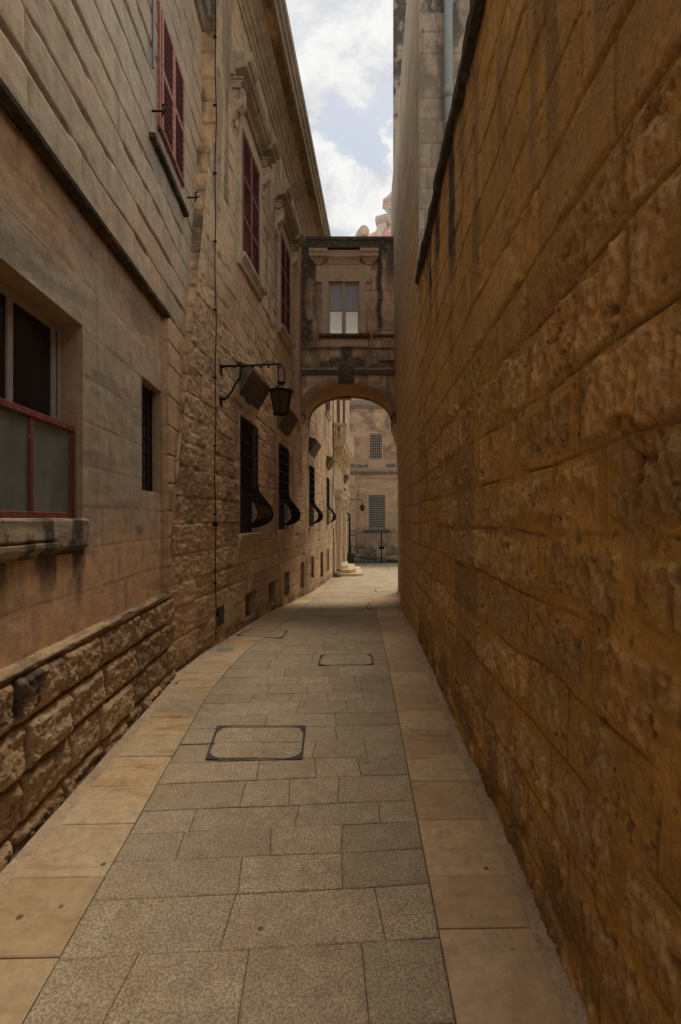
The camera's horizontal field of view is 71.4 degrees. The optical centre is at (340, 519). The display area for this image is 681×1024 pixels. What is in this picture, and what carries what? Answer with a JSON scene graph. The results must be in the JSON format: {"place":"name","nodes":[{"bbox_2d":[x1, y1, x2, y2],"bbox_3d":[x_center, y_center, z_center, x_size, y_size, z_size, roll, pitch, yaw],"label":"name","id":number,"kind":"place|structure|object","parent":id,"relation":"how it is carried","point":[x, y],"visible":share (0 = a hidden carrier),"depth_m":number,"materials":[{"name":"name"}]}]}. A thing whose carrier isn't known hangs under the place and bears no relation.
{"place":"outdoors","nodes":[
{"label":"outdoors","id":0,"kind":"place"},
{"bbox_2d":[0,577,334,1023],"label":"pavement","id":1,"kind":"structure","parent":0,"point":[48,893],"depth_m":2.32,"materials":[{"name":"beige stone"}]},
{"bbox_2d":[216,647,232,651],"bbox_3d":[-1.426,1.613,5.821,0.210,0.019,0.210,0,0,0],"label":"inspection cover","id":2,"kind":"object","parent":1,"relation":"on","point":[226,649],"visible":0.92,"depth_m":5.83,"materials":[{"name":"grey metal"}]},
{"bbox_2d":[237,629,286,637],"bbox_3d":[-1.092,1.654,6.820,0.695,0.044,0.508,0,0,11],"label":"manhole cover","id":3,"kind":"object","parent":1,"relation":"on","point":[272,634],"visible":0.99,"depth_m":6.82,"materials":[{"name":"grey stone"}]},
{"bbox_2d":[11,560,455,1023],"bbox_3d":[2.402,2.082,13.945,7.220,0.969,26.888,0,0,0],"label":"road","id":4,"kind":"structure","parent":0,"point":[302,926],"depth_m":2.13,"materials":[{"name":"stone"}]},
{"bbox_2d":[0,0,219,871],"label":"rendered house","id":5,"kind":"structure","parent":4,"relation":"on","point":[100,119],"depth_m":3.04,"materials":[{"name":"grey stone"}]},
{"bbox_2d":[0,258,89,562],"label":"window","id":6,"kind":"structure","parent":5,"relation":"in","point":[41,343],"depth_m":2.70,"materials":[{"name":"stone"}]},
{"bbox_2d":[142,376,160,492],"bbox_3d":[-1.867,-0.740,4.310,0.326,1.080,0.600,0,0,0],"label":"window","id":7,"kind":"structure","parent":5,"relation":"in","point":[151,396],"depth_m":4.56,"materials":[{"name":"stone"}]},
{"bbox_2d":[149,1,198,216],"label":"window","id":8,"kind":"structure","parent":5,"relation":"in","point":[170,110],"depth_m":4.62,"materials":[{"name":"paint"}]},
{"bbox_2d":[0,577,333,892],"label":"pavement edge","id":9,"kind":"object","parent":4,"relation":"on","point":[9,872],"visible":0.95,"depth_m":2.88,"materials":[{"name":"beige stone"}]},
{"bbox_2d":[164,0,335,673],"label":"palace","id":10,"kind":"structure","parent":4,"relation":"on","point":[275,516],"depth_m":7.23,"materials":[{"name":"stone"}]},
{"bbox_2d":[212,0,217,640],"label":"cable","id":11,"kind":"object","parent":10,"relation":"attached to","point":[215,523],"visible":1,"depth_m":5.90,"materials":[{"name":"black metal"}]},
{"bbox_2d":[230,51,280,301],"bbox_3d":[-1.325,-5.090,7.448,0.388,2.780,1.828,0,0,5],"label":"window","id":12,"kind":"structure","parent":10,"relation":"in","point":[253,174],"depth_m":7.27,"materials":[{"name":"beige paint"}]},
{"bbox_2d":[219,359,292,416],"bbox_3d":[-1.113,-1.719,6.150,0.975,0.754,0.340,0,0,0],"label":"wall lantern","id":13,"kind":"object","parent":10,"relation":"attached to","point":[280,394],"depth_m":6.10,"materials":[{"name":"black metal"}]},
{"bbox_2d":[238,363,273,549],"bbox_3d":[-1.452,-0.926,7.460,0.670,2.767,1.120,0,0,0],"label":"window","id":14,"kind":"structure","parent":10,"relation":"in","point":[253,387],"depth_m":7.41,"materials":[{"name":"metal"}]},
{"bbox_2d":[277,408,300,541],"bbox_3d":[-1.211,-0.926,9.985,0.671,2.767,1.130,0,0,0],"label":"window","id":15,"kind":"structure","parent":10,"relation":"in","point":[286,423],"depth_m":9.99,"materials":[{"name":"metal"}]},
{"bbox_2d":[274,182,305,353],"bbox_3d":[-1.081,-5.090,9.998,0.388,2.780,1.828,0,0,5],"label":"window","id":16,"kind":"structure","parent":10,"relation":"in","point":[287,255],"depth_m":9.83,"materials":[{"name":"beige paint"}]},
{"bbox_2d":[308,437,322,534],"bbox_3d":[-0.852,-0.926,13.750,0.668,2.767,1.100,0,0,0],"label":"window","id":17,"kind":"structure","parent":10,"relation":"in","point":[314,446],"depth_m":13.65,"materials":[{"name":"metal"}]},
{"bbox_2d":[325,402,332,421],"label":"window","id":18,"kind":"structure","parent":10,"relation":"in","point":[327,412],"depth_m":17.35,"materials":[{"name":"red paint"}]},
{"bbox_2d":[326,455,335,531],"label":"window","id":19,"kind":"structure","parent":10,"relation":"in","point":[330,461],"depth_m":17.63,"materials":[{"name":"metal"}]},
{"bbox_2d":[294,226,396,442],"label":"bridge","id":20,"kind":"structure","parent":10,"relation":"attached to","point":[344,326],"depth_m":11.80,"materials":[{"name":"stone"}]},
{"bbox_2d":[308,246,378,346],"bbox_3d":[0.080,-5.493,11.740,1.740,2.385,0.319,0,0,0],"label":"window","id":21,"kind":"structure","parent":20,"relation":"in","point":[343,279],"depth_m":11.77,"materials":[{"name":"stone"}]},
{"bbox_2d":[206,725,305,758],"bbox_3d":[-0.601,1.602,3.399,0.700,0.020,0.514,0,0,0],"label":"manhole cover","id":22,"kind":"object","parent":4,"relation":"on","point":[233,743],"visible":1,"depth_m":3.37,"materials":[{"name":"grey stone"}]},
{"bbox_2d":[333,571,340,576],"bbox_3d":[-0.152,2.268,19.555,0.333,0.259,0.347,0,0,23],"label":"boulder","id":23,"kind":"object","parent":4,"relation":"on","point":[337,574],"visible":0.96,"depth_m":19.43,"materials":[{"name":"beige stone"}]},
{"bbox_2d":[332,399,353,576],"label":"corner building","id":24,"kind":"structure","parent":4,"relation":"on","point":[343,448],"depth_m":20.86,"materials":[{"name":"stone"}]},
{"bbox_2d":[337,399,339,437],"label":"window","id":25,"kind":"structure","parent":24,"relation":"in","point":[338,401],"depth_m":20.95,"materials":[{"name":"red paint"}]},
{"bbox_2d":[333,489,349,569],"bbox_3d":[0.005,0.636,21.500,0.900,3.828,3.500,0,0,0],"label":"doorway","id":26,"kind":"structure","parent":24,"relation":"in","point":[341,496],"depth_m":20.15,"materials":[{"name":"stone"}]},
{"bbox_2d":[343,401,344,422],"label":"window","id":27,"kind":"structure","parent":24,"relation":"in","point":[343,401],"depth_m":23.66,"materials":[{"name":"red paint"}]},
{"bbox_2d":[344,474,349,520],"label":"window","id":28,"kind":"structure","parent":24,"relation":"in","point":[346,477],"depth_m":24.11,"materials":[{"name":"metal"}]},
{"bbox_2d":[347,499,364,511],"bbox_3d":[0.836,-0.794,26.000,1.025,0.754,0.340,0,0,0],"label":"wall lantern","id":29,"kind":"object","parent":24,"relation":"attached to","point":[362,507],"depth_m":25.93,"materials":[{"name":"black metal"}]},
{"bbox_2d":[318,654,373,665],"bbox_3d":[0.063,1.604,5.382,0.617,0.023,0.442,0,0,0],"label":"manhole cover","id":30,"kind":"object","parent":4,"relation":"on","point":[355,659],"visible":0.98,"depth_m":5.38,"materials":[{"name":"grey stone"}]},
{"bbox_2d":[337,561,362,576],"bbox_3d":[0.354,2.341,21.325,1.192,0.700,3.150,0,0,0],"label":"doorstep","id":31,"kind":"object","parent":4,"relation":"on","point":[347,569],"visible":0.48,"depth_m":20.26,"materials":[{"name":"stone"}]},
{"bbox_2d":[347,553,354,563],"bbox_3d":[0.550,2.178,25.600,0.420,0.680,0.420,0,0,0],"label":"litter bin","id":32,"kind":"object","parent":4,"relation":"on","point":[350,559],"visible":0.8,"depth_m":25.40,"materials":[{"name":"green metal"}]},
{"bbox_2d":[349,400,397,559],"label":"building","id":33,"kind":"structure","parent":4,"relation":"on","point":[373,477],"depth_m":30.00,"materials":[{"name":"beige stone"}]},
{"bbox_2d":[368,433,382,466],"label":"window","id":34,"kind":"structure","parent":33,"relation":"in","point":[375,459],"depth_m":29.98,"materials":[{"name":"stone"}]},
{"bbox_2d":[364,492,389,531],"bbox_3d":[2.315,-0.436,30.091,1.670,2.508,0.518,0,0,0],"label":"window","id":35,"kind":"structure","parent":33,"relation":"in","point":[376,502],"depth_m":29.98,"materials":[{"name":"stone"}]},
{"bbox_2d":[350,530,397,563],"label":"iron gate","id":36,"kind":"structure","parent":4,"relation":"on","point":[381,547],"depth_m":26.99,"materials":[{"name":"black metal"}]},
{"bbox_2d":[366,602,398,608],"bbox_3d":[0.914,1.866,10.255,0.680,0.144,1.609,0,0,7],"label":"manhole cover","id":37,"kind":"object","parent":4,"relation":"on","point":[387,605],"visible":0.92,"depth_m":10.16,"materials":[{"name":"grey stone"}]},
{"bbox_2d":[375,588,396,591],"bbox_3d":[1.392,2.171,14.477,0.768,0.054,0.848,0,0,0],"label":"manhole cover","id":38,"kind":"object","parent":4,"relation":"on","point":[393,589],"visible":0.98,"depth_m":14.59,"materials":[{"name":"grey stone"}]},
{"bbox_2d":[385,555,397,561],"bbox_3d":[3.246,2.418,28.574,1.122,0.473,0.855,0,0,0],"label":"boulder","id":39,"kind":"object","parent":4,"relation":"on","point":[393,558],"visible":0.6,"depth_m":28.27,"materials":[{"name":"beige stone"}]},
{"bbox_2d":[393,0,406,591],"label":"tower block","id":40,"kind":"structure","parent":4,"relation":"on","point":[399,11],"depth_m":12.95,"materials":[{"name":"grey stone"}]},
{"bbox_2d":[391,0,471,640],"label":"tall house","id":41,"kind":"structure","parent":4,"relation":"on","point":[434,31],"depth_m":6.91,"materials":[{"name":"stone"}]},
{"bbox_2d":[398,597,587,1023],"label":"pavement edge","id":42,"kind":"object","parent":4,"relation":"on","point":[574,1007],"visible":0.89,"depth_m":2.11,"materials":[{"name":"beige stone"}]},
{"bbox_2d":[415,0,680,1023],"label":"boundary wall","id":43,"kind":"structure","parent":4,"relation":"on","point":[547,278],"depth_m":1.65,"materials":[{"name":"stone"}]},
{"bbox_2d":[286,0,392,235],"label":"sky","id":44,"kind":"structure","parent":0,"point":[344,48],"materials":[{"name":"white"}]},
{"bbox_2d":[352,546,375,562],"bbox_3d":[1.335,2.076,28.300,1.610,0.982,0.060,0,0,23],"label":"barrier","id":45,"kind":"object","parent":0,"point":[367,553],"visible":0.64,"depth_m":28.18,"materials":[{"name":"black metal"}]},
{"bbox_2d":[372,596,569,1023],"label":"pavement","id":46,"kind":"structure","parent":0,"point":[497,970],"depth_m":2.11,"materials":[{"name":"beige stone"}]},
{"label":"ground","id":47,"kind":"structure","parent":0,"visible":0},
{"bbox_2d":[355,192,390,235],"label":"domed church","id":48,"kind":"structure","parent":47,"relation":"on","point":[383,223],"depth_m":52.86,"materials":[{"name":"stone"}]}
]}

